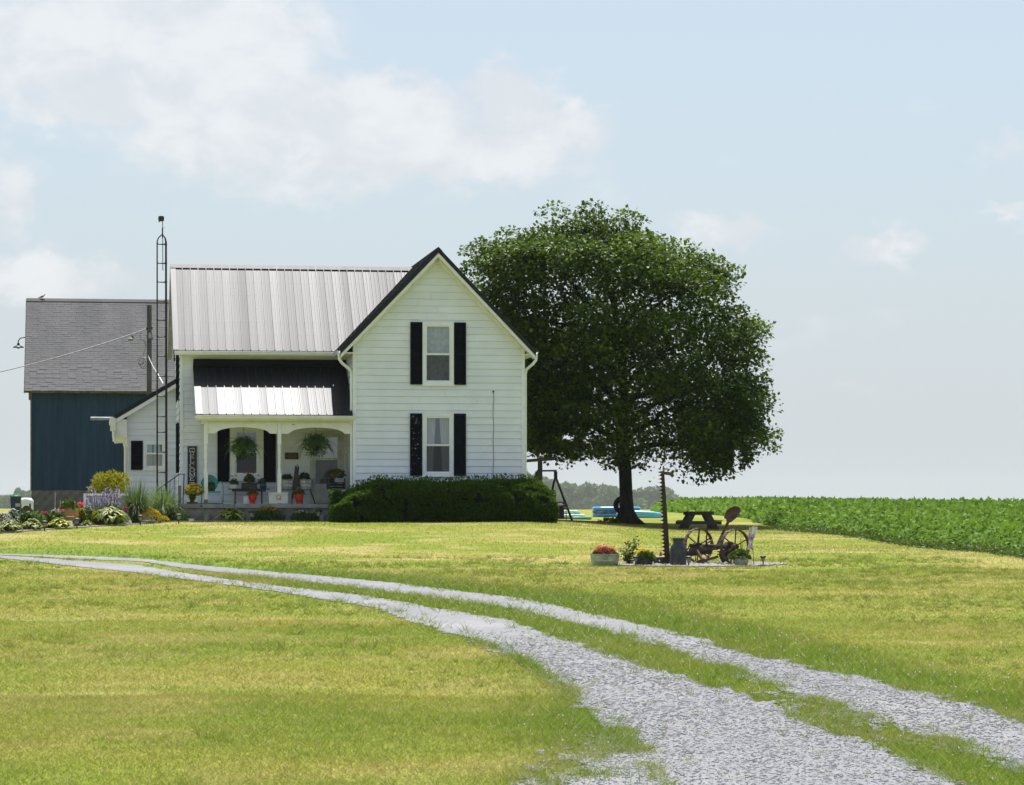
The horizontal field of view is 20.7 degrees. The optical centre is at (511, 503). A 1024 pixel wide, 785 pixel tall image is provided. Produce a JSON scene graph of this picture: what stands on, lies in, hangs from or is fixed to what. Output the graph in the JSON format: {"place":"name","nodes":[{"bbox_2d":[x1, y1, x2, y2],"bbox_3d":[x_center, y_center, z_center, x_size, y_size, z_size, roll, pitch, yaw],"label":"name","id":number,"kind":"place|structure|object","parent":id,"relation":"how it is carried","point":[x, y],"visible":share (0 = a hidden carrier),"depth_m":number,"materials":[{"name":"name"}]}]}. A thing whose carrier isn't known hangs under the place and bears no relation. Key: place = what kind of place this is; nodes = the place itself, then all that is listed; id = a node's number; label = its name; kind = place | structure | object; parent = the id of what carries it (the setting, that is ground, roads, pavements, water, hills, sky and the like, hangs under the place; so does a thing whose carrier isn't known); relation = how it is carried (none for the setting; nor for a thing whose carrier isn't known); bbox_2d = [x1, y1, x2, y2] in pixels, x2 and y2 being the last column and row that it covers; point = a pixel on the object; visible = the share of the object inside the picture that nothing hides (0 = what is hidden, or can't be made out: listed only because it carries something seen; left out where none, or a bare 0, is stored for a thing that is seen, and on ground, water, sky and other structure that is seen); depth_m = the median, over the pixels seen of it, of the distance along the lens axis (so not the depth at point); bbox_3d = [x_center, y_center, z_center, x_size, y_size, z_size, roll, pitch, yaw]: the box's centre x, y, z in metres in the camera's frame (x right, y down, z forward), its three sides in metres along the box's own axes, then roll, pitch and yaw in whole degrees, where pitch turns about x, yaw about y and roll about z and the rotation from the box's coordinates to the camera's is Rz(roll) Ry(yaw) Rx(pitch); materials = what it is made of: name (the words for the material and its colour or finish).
{"place":"outdoors","nodes":[
{"label":"outdoors","id":0,"kind":"place"},
{"bbox_2d":[0,509,1023,784],"bbox_3d":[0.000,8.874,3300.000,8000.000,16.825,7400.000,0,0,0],"label":"ground","id":1,"kind":"structure","parent":0,"point":[240,535],"depth_m":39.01,"materials":[{"name":"green plant"}]},
{"bbox_2d":[0,487,30,508],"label":"distant wood","id":2,"kind":"object","parent":1,"relation":"on","point":[5,502],"visible":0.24,"depth_m":2376.32,"materials":[{"name":"green plant"}]},
{"bbox_2d":[10,495,21,516],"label":"recycling bin","id":3,"kind":"object","parent":1,"relation":"on","point":[15,500],"visible":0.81,"depth_m":93.81,"materials":[{"name":"green plastic"}]},
{"bbox_2d":[21,498,33,514],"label":"wrapped bundle","id":4,"kind":"object","parent":1,"relation":"on","point":[27,504],"visible":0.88,"depth_m":95.80,"materials":[{"name":"plastic"}]},
{"bbox_2d":[41,520,47,530],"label":"solar lamp","id":5,"kind":"object","parent":1,"relation":"on","point":[44,522],"visible":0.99,"depth_m":70.51,"materials":[{"name":"black plastic"}]},
{"bbox_2d":[74,518,79,527],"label":"solar lamp","id":6,"kind":"object","parent":1,"relation":"on","point":[76,520],"visible":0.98,"depth_m":71.76,"materials":[{"name":"black plastic"}]},
{"bbox_2d":[13,298,175,515],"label":"barn","id":7,"kind":"structure","parent":1,"relation":"on","point":[74,447],"depth_m":112.57,"materials":[{"name":"wood"}]},
{"bbox_2d":[0,520,256,531],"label":"garden bed","id":8,"kind":"object","parent":1,"relation":"on","point":[85,525],"visible":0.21,"depth_m":73.25,"materials":[{"name":"brown soil"}]},
{"bbox_2d":[0,512,16,530],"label":"flowering plant","id":9,"kind":"object","parent":8,"relation":"on","point":[2,516],"visible":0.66,"depth_m":70.48,"materials":[{"name":"white plant"}]},
{"bbox_2d":[0,515,22,531],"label":"hosta","id":10,"kind":"object","parent":8,"relation":"on","point":[9,524],"visible":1,"depth_m":69.81,"materials":[{"name":"green plant"}]},
{"bbox_2d":[8,508,21,529],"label":"flowering plant","id":11,"kind":"object","parent":8,"relation":"on","point":[12,512],"visible":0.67,"depth_m":71.05,"materials":[{"name":"white plant"}]},
{"bbox_2d":[19,510,32,528],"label":"flowering plant","id":12,"kind":"object","parent":8,"relation":"on","point":[23,516],"visible":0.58,"depth_m":71.41,"materials":[{"name":"green plant"}]},
{"bbox_2d":[20,518,43,528],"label":"hosta","id":13,"kind":"object","parent":8,"relation":"on","point":[32,523],"visible":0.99,"depth_m":70.68,"materials":[{"name":"green plant"}]},
{"bbox_2d":[26,510,47,528],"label":"flowering plant","id":14,"kind":"object","parent":8,"relation":"on","point":[40,517],"visible":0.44,"depth_m":71.56,"materials":[{"name":"green plant"}]},
{"bbox_2d":[40,511,54,527],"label":"flowering plant","id":15,"kind":"object","parent":8,"relation":"on","point":[48,517],"visible":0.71,"depth_m":71.79,"materials":[{"name":"green plant"}]},
{"bbox_2d":[50,509,60,518],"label":"flowering plant","id":16,"kind":"object","parent":8,"relation":"on","point":[53,512],"visible":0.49,"depth_m":72.41,"materials":[{"name":"green plant"}]},
{"bbox_2d":[45,517,73,527],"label":"hosta","id":17,"kind":"object","parent":8,"relation":"on","point":[59,522],"visible":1,"depth_m":71.44,"materials":[{"name":"green plant"}]},
{"bbox_2d":[52,512,68,526],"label":"flowering plant","id":18,"kind":"object","parent":8,"relation":"on","point":[57,515],"visible":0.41,"depth_m":72.25,"materials":[{"name":"green plant"}]},
{"bbox_2d":[60,498,80,520],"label":"potted plant","id":19,"kind":"object","parent":8,"relation":"on","point":[66,505],"visible":0.99,"depth_m":72.52,"materials":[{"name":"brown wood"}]},
{"bbox_2d":[71,508,87,525],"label":"flowering plant","id":20,"kind":"object","parent":8,"relation":"on","point":[83,515],"visible":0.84,"depth_m":73.14,"materials":[{"name":"green plant"}]},
{"bbox_2d":[80,520,92,525],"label":"hosta","id":21,"kind":"object","parent":8,"relation":"on","point":[87,523],"visible":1,"depth_m":72.79,"materials":[{"name":"green plant"}]},
{"bbox_2d":[84,504,95,524],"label":"flowering plant","id":22,"kind":"object","parent":8,"relation":"on","point":[89,510],"visible":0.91,"depth_m":73.52,"materials":[{"name":"green plant"}]},
{"bbox_2d":[89,508,108,524],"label":"flowering plant","id":23,"kind":"object","parent":8,"relation":"on","point":[96,521],"visible":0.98,"depth_m":73.49,"materials":[{"name":"green plant"}]},
{"bbox_2d":[86,485,121,523],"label":"purple flowers","id":24,"kind":"object","parent":8,"relation":"on","point":[110,498],"visible":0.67,"depth_m":74.12,"materials":[{"name":"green plant"}]},
{"bbox_2d":[83,493,129,521],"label":"stock tank","id":25,"kind":"object","parent":8,"relation":"on","point":[99,497],"visible":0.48,"depth_m":75.97,"materials":[{"name":"grey metal"}]},
{"bbox_2d":[89,469,130,492],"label":"golden cypress","id":26,"kind":"object","parent":8,"relation":"on","point":[111,481],"visible":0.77,"depth_m":78.03,"materials":[{"name":"yellow plant"}]},
{"bbox_2d":[91,506,130,523],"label":"hosta","id":27,"kind":"object","parent":8,"relation":"on","point":[109,514],"visible":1,"depth_m":73.25,"materials":[{"name":"green plant"}]},
{"bbox_2d":[107,502,123,523],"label":"flowering plant","id":28,"kind":"object","parent":8,"relation":"on","point":[118,507],"visible":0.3,"depth_m":74.40,"materials":[{"name":"green plant"}]},
{"bbox_2d":[118,476,164,522],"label":"ornamental grass","id":29,"kind":"object","parent":8,"relation":"on","point":[135,505],"depth_m":74.79,"materials":[{"name":"green plant"}]},
{"bbox_2d":[135,508,162,522],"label":"coreopsis","id":30,"kind":"object","parent":8,"relation":"on","point":[151,514],"visible":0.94,"depth_m":74.86,"materials":[{"name":"yellow plant"}]},
{"bbox_2d":[7,520,291,531],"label":"pebbles","id":31,"kind":"object","parent":8,"relation":"on","point":[141,523],"visible":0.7,"depth_m":74.03,"materials":[{"name":"grey stone"}]},
{"bbox_2d":[159,516,169,522],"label":"coreopsis","id":32,"kind":"object","parent":8,"relation":"on","point":[166,519],"visible":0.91,"depth_m":75.66,"materials":[{"name":"yellow plant"}]},
{"bbox_2d":[145,481,189,520],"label":"ornamental grass","id":33,"kind":"object","parent":8,"relation":"on","point":[165,504],"depth_m":76.81,"materials":[{"name":"green plant"}]},
{"bbox_2d":[168,508,189,520],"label":"variegated plant","id":34,"kind":"object","parent":8,"relation":"on","point":[183,512],"visible":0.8,"depth_m":76.96,"materials":[{"name":"green plant"}]},
{"bbox_2d":[178,485,180,508],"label":"wooden post","id":35,"kind":"object","parent":8,"relation":"on","point":[179,497],"visible":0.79,"depth_m":77.74,"materials":[{"name":"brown wood"}]},
{"bbox_2d":[213,495,246,520],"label":"hosta","id":36,"kind":"object","parent":8,"relation":"on","point":[234,513],"visible":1,"depth_m":76.77,"materials":[{"name":"green plant"}]},
{"bbox_2d":[248,511,254,520],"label":"solar lamp","id":37,"kind":"object","parent":8,"relation":"on","point":[251,513],"visible":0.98,"depth_m":76.53,"materials":[{"name":"black plastic"}]},
{"bbox_2d":[250,505,286,520],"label":"flowering shrub","id":38,"kind":"object","parent":8,"relation":"on","point":[259,515],"visible":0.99,"depth_m":76.97,"materials":[{"name":"green plant"}]},
{"bbox_2d":[289,509,312,521],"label":"flowering plant","id":39,"kind":"object","parent":8,"relation":"on","point":[299,515],"visible":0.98,"depth_m":77.18,"materials":[{"name":"green plant"}]},
{"bbox_2d":[309,512,317,520],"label":"ground cover","id":40,"kind":"object","parent":8,"relation":"on","point":[314,516],"visible":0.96,"depth_m":77.42,"materials":[{"name":"green plant"}]},
{"bbox_2d":[319,515,325,520],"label":"tin tub","id":41,"kind":"object","parent":8,"relation":"on","point":[322,517],"visible":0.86,"depth_m":77.29,"materials":[{"name":"grey metal"}]},
{"bbox_2d":[127,305,152,394],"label":"utility pole","id":42,"kind":"object","parent":1,"relation":"on","point":[149,328],"visible":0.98,"depth_m":98.92,"materials":[{"name":"brown wood"}]},
{"bbox_2d":[0,329,145,371],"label":"power line","id":43,"kind":"object","parent":42,"relation":"attached to","point":[73,352],"visible":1,"depth_m":96.39,"materials":[{"name":"grey metal"}]},
{"bbox_2d":[156,216,167,495],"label":"antenna tower","id":44,"kind":"structure","parent":1,"relation":"on","point":[160,218],"depth_m":80.59,"materials":[{"name":"metal"}]},
{"bbox_2d":[203,513,209,521],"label":"metal pail","id":45,"kind":"object","parent":1,"relation":"on","point":[206,517],"visible":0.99,"depth_m":76.82,"materials":[{"name":"grey metal"}]},
{"bbox_2d":[91,247,537,520],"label":"farmhouse","id":46,"kind":"object","parent":1,"relation":"on","point":[417,369],"visible":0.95,"depth_m":78.66,"materials":[{"name":"white"}]},
{"bbox_2d":[143,441,164,470],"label":"window","id":47,"kind":"structure","parent":46,"relation":"in","point":[149,447],"depth_m":83.31,"materials":[{"name":"white paint"}]},
{"bbox_2d":[157,474,184,503],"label":"handrail","id":48,"kind":"object","parent":46,"relation":"on","point":[174,486],"visible":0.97,"depth_m":77.39,"materials":[{"name":"black metal"}]},
{"bbox_2d":[188,446,196,486],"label":"welcome sign","id":49,"kind":"object","parent":46,"relation":"attached to","point":[192,464],"visible":0.98,"depth_m":79.24,"materials":[{"name":"black wood"}]},
{"bbox_2d":[184,483,203,503],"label":"mum planter","id":50,"kind":"object","parent":46,"relation":"on","point":[192,496],"visible":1,"depth_m":77.19,"materials":[{"name":"yellow ceramic"}]},
{"bbox_2d":[198,475,223,503],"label":"metal chair","id":51,"kind":"object","parent":46,"relation":"on","point":[214,479],"visible":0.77,"depth_m":78.51,"materials":[{"name":"teal paint"}]},
{"bbox_2d":[208,478,215,490],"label":"potted geranium","id":52,"kind":"object","parent":51,"relation":"on","point":[210,484],"visible":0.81,"depth_m":78.23,"materials":[{"name":"green plant"}]},
{"bbox_2d":[223,432,266,463],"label":"hanging fern","id":53,"kind":"object","parent":46,"relation":"hanging from","point":[248,446],"visible":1,"depth_m":77.79,"materials":[{"name":"green plant"}]},
{"bbox_2d":[243,496,249,503],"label":"bucket","id":54,"kind":"object","parent":46,"relation":"on","point":[246,500],"visible":1,"depth_m":78.22,"materials":[{"name":"white plastic"}]},
{"bbox_2d":[230,427,262,480],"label":"window","id":55,"kind":"structure","parent":46,"relation":"in","point":[242,466],"depth_m":79.53,"materials":[{"name":"white paint"}]},
{"bbox_2d":[228,489,269,503],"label":"plank bench","id":56,"kind":"object","parent":46,"relation":"on","point":[246,490],"visible":0.89,"depth_m":78.88,"materials":[{"name":"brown wood"}]},
{"bbox_2d":[229,475,238,488],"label":"potted geranium","id":57,"kind":"object","parent":56,"relation":"on","point":[233,484],"visible":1,"depth_m":78.89,"materials":[{"name":"white ceramic"}]},
{"bbox_2d":[241,472,256,488],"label":"planter box","id":58,"kind":"object","parent":56,"relation":"on","point":[249,479],"visible":1,"depth_m":78.92,"materials":[{"name":"black plastic"}]},
{"bbox_2d":[255,474,266,488],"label":"potted geranium","id":59,"kind":"object","parent":56,"relation":"on","point":[263,485],"visible":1,"depth_m":79.01,"materials":[{"name":"blue ceramic"}]},
{"bbox_2d":[247,488,258,503],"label":"flower urn","id":60,"kind":"object","parent":46,"relation":"on","point":[252,494],"visible":1,"depth_m":77.63,"materials":[{"name":"red ceramic"}]},
{"bbox_2d":[268,492,287,502],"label":"cooler box","id":61,"kind":"object","parent":46,"relation":"on","point":[277,497],"visible":1,"depth_m":77.65,"materials":[{"name":"white plastic"}]},
{"bbox_2d":[285,453,297,458],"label":"wall plaque","id":62,"kind":"object","parent":46,"relation":"attached to","point":[290,456],"depth_m":79.69,"materials":[{"name":"brown wood"}]},
{"bbox_2d":[281,464,315,503],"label":"tub stand","id":63,"kind":"object","parent":46,"relation":"on","point":[296,480],"visible":0.84,"depth_m":78.88,"materials":[{"name":"brown wood"}]},
{"bbox_2d":[281,474,293,488],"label":"wash tub","id":64,"kind":"object","parent":63,"relation":"on","point":[287,480],"visible":0.97,"depth_m":78.86,"materials":[{"name":"grey metal"}]},
{"bbox_2d":[298,472,312,488],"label":"wash tub","id":65,"kind":"object","parent":63,"relation":"on","point":[305,481],"visible":0.98,"depth_m":78.94,"materials":[{"name":"grey metal"}]},
{"bbox_2d":[293,487,305,503],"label":"flower urn","id":66,"kind":"object","parent":46,"relation":"on","point":[299,495],"visible":1,"depth_m":77.81,"materials":[{"name":"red ceramic"}]},
{"bbox_2d":[291,428,338,458],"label":"hanging fern","id":67,"kind":"object","parent":46,"relation":"hanging from","point":[314,443],"visible":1,"depth_m":78.08,"materials":[{"name":"green plant"}]},
{"bbox_2d":[310,431,343,503],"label":"door","id":68,"kind":"structure","parent":46,"relation":"in","point":[321,468],"depth_m":79.88,"materials":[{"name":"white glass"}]},
{"bbox_2d":[327,478,345,490],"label":"crate","id":69,"kind":"object","parent":46,"relation":"on","point":[338,486],"visible":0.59,"depth_m":78.89,"materials":[{"name":"black wood"}]},
{"bbox_2d":[330,468,346,477],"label":"flower pot","id":70,"kind":"object","parent":69,"relation":"on","point":[336,474],"visible":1,"depth_m":78.79,"materials":[{"name":"plastic"}]},
{"bbox_2d":[422,322,454,385],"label":"window","id":71,"kind":"structure","parent":46,"relation":"in","point":[437,337],"depth_m":78.36,"materials":[{"name":"white paint"}]},
{"bbox_2d":[422,413,454,476],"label":"window","id":72,"kind":"structure","parent":46,"relation":"in","point":[437,459],"depth_m":78.36,"materials":[{"name":"white paint"}]},
{"bbox_2d":[315,509,322,521],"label":"solar lamp","id":73,"kind":"object","parent":1,"relation":"on","point":[318,512],"visible":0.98,"depth_m":76.80,"materials":[{"name":"black plastic"}]},
{"bbox_2d":[327,473,559,522],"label":"hedge","id":74,"kind":"object","parent":1,"relation":"on","point":[520,499],"visible":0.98,"depth_m":76.23,"materials":[{"name":"green plant"}]},
{"bbox_2d":[527,457,553,480],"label":"clothesline post","id":75,"kind":"object","parent":1,"relation":"on","point":[539,460],"visible":0.5,"depth_m":83.36,"materials":[{"name":"brown wood"}]},
{"bbox_2d":[535,470,572,520],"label":"swing frame","id":76,"kind":"object","parent":1,"relation":"on","point":[561,508],"visible":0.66,"depth_m":86.96,"materials":[{"name":"black metal"}]},
{"bbox_2d":[564,510,591,519],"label":"pool floats","id":77,"kind":"object","parent":1,"relation":"on","point":[576,514],"visible":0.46,"depth_m":92.61,"materials":[{"name":"white plastic"}]},
{"bbox_2d":[527,469,683,509],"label":"distant wood","id":78,"kind":"object","parent":1,"relation":"on","point":[589,496],"visible":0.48,"depth_m":2396.88,"materials":[{"name":"green plant"}]},
{"bbox_2d":[597,517,619,522],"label":"weeds","id":79,"kind":"object","parent":1,"relation":"on","point":[611,520],"visible":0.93,"depth_m":87.14,"materials":[{"name":"green plant"}]},
{"bbox_2d":[215,573,1008,779],"bbox_3d":[0.196,1.460,33.931,5.617,0.441,36.835,0,0,-10],"label":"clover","id":80,"kind":"object","parent":1,"relation":"on","point":[697,673],"visible":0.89,"depth_m":29.45,"materials":[{"name":"green plant"}]},
{"bbox_2d":[592,507,640,516],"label":"paddling pool","id":81,"kind":"structure","parent":1,"relation":"on","point":[603,511],"depth_m":104.53,"materials":[{"name":"blue plastic"}]},
{"bbox_2d":[457,198,783,524],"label":"maple tree","id":82,"kind":"object","parent":1,"relation":"on","point":[563,401],"visible":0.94,"depth_m":85.91,"materials":[{"name":"green plant"}]},
{"bbox_2d":[613,496,619,512],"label":"tyre swing","id":83,"kind":"object","parent":82,"relation":"hanging from","point":[616,505],"visible":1,"depth_m":88.39,"materials":[{"name":"rubber"}]},
{"bbox_2d":[616,510,662,517],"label":"paddling pool","id":84,"kind":"structure","parent":1,"relation":"on","point":[646,514],"depth_m":98.52,"materials":[{"name":"teal plastic"}]},
{"bbox_2d":[676,511,722,529],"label":"picnic table","id":85,"kind":"object","parent":1,"relation":"on","point":[686,522],"visible":0.97,"depth_m":84.02,"materials":[{"name":"brown wood"}]},
{"bbox_2d":[650,495,1023,558],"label":"soybean field","id":86,"kind":"structure","parent":1,"relation":"on","point":[989,521],"depth_m":77.80,"materials":[{"name":"green plant"}]},
{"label":"gravel bed","id":87,"kind":"structure","parent":1,"relation":"on","visible":0},
{"bbox_2d":[590,544,619,565],"bbox_3d":[1.849,1.021,55.793,0.610,0.428,0.502,0,0,0],"label":"flower tub","id":88,"kind":"object","parent":87,"relation":"on","point":[605,555],"visible":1,"depth_m":55.63,"materials":[{"name":"grey metal"}]},
{"bbox_2d":[618,536,638,562],"bbox_3d":[2.356,0.943,56.434,0.434,0.606,0.312,0,0,13],"label":"young bush","id":89,"kind":"object","parent":87,"relation":"on","point":[627,555],"visible":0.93,"depth_m":56.42,"materials":[{"name":"green plant"}]},
{"bbox_2d":[632,555,638,564],"bbox_3d":[2.451,1.163,55.650,0.132,0.274,0.129,0,0,0],"label":"solar lamp","id":90,"kind":"object","parent":87,"relation":"on","point":[635,557],"visible":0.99,"depth_m":55.62,"materials":[{"name":"black plastic"}]},
{"bbox_2d":[633,548,656,564],"bbox_3d":[2.645,1.059,55.845,0.486,0.357,0.375,0,0,0],"label":"flower planter","id":91,"kind":"object","parent":87,"relation":"on","point":[647,557],"visible":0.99,"depth_m":55.74,"materials":[{"name":"black plastic"}]},
{"bbox_2d":[670,538,686,564],"bbox_3d":[3.317,0.957,55.950,0.333,0.564,0.335,0,0,31],"label":"milk can","id":92,"kind":"object","parent":87,"relation":"on","point":[678,551],"visible":0.97,"depth_m":55.82,"materials":[{"name":"metal"}]},
{"bbox_2d":[589,561,787,566],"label":"pebbles","id":93,"kind":"object","parent":87,"relation":"on","point":[711,564],"visible":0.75,"depth_m":56.00,"materials":[{"name":"grey gravel"}]},
{"bbox_2d":[686,556,691,564],"bbox_3d":[3.506,1.169,55.650,0.132,0.274,0.129,0,0,0],"label":"solar lamp","id":94,"kind":"object","parent":87,"relation":"on","point":[688,558],"visible":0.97,"depth_m":55.62,"materials":[{"name":"black plastic"}]},
{"bbox_2d":[653,471,749,563],"bbox_3d":[3.916,0.297,56.778,1.509,1.917,1.812,0,0,43],"label":"sickle mower","id":95,"kind":"object","parent":87,"relation":"on","point":[698,549],"visible":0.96,"depth_m":56.64,"materials":[{"name":"brown metal"}]},
{"bbox_2d":[727,537,751,564],"bbox_3d":[4.526,0.814,55.804,0.516,0.854,0.422,0,0,0],"label":"pail planter","id":96,"kind":"object","parent":87,"relation":"on","point":[740,556],"visible":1,"depth_m":55.71,"materials":[{"name":"grey metal"}]},
{"bbox_2d":[747,525,757,563],"bbox_3d":[4.809,0.859,56.050,0.210,0.849,0.069,0,0,0],"label":"garden flag","id":97,"kind":"object","parent":87,"relation":"on","point":[752,533],"visible":0.98,"depth_m":56.05,"materials":[{"name":"white fabric"}]},
{"bbox_2d":[760,555,765,564],"bbox_3d":[4.991,1.161,55.750,0.132,0.274,0.129,0,0,0],"label":"solar lamp","id":98,"kind":"object","parent":87,"relation":"on","point":[762,557],"visible":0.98,"depth_m":55.72,"materials":[{"name":"black plastic"}]},
{"bbox_2d":[0,553,1023,784],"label":"driveway","id":99,"kind":"structure","parent":0,"point":[475,623],"depth_m":22.79,"materials":[{"name":"grey gravel"}]},
{"bbox_2d":[0,0,1023,500],"label":"sky","id":100,"kind":"structure","parent":0,"point":[862,161],"materials":[{"name":"blue"}]},
{"bbox_2d":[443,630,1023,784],"bbox_3d":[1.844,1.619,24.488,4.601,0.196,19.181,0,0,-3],"label":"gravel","id":101,"kind":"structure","parent":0,"point":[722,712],"depth_m":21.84,"materials":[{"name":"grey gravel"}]}
]}

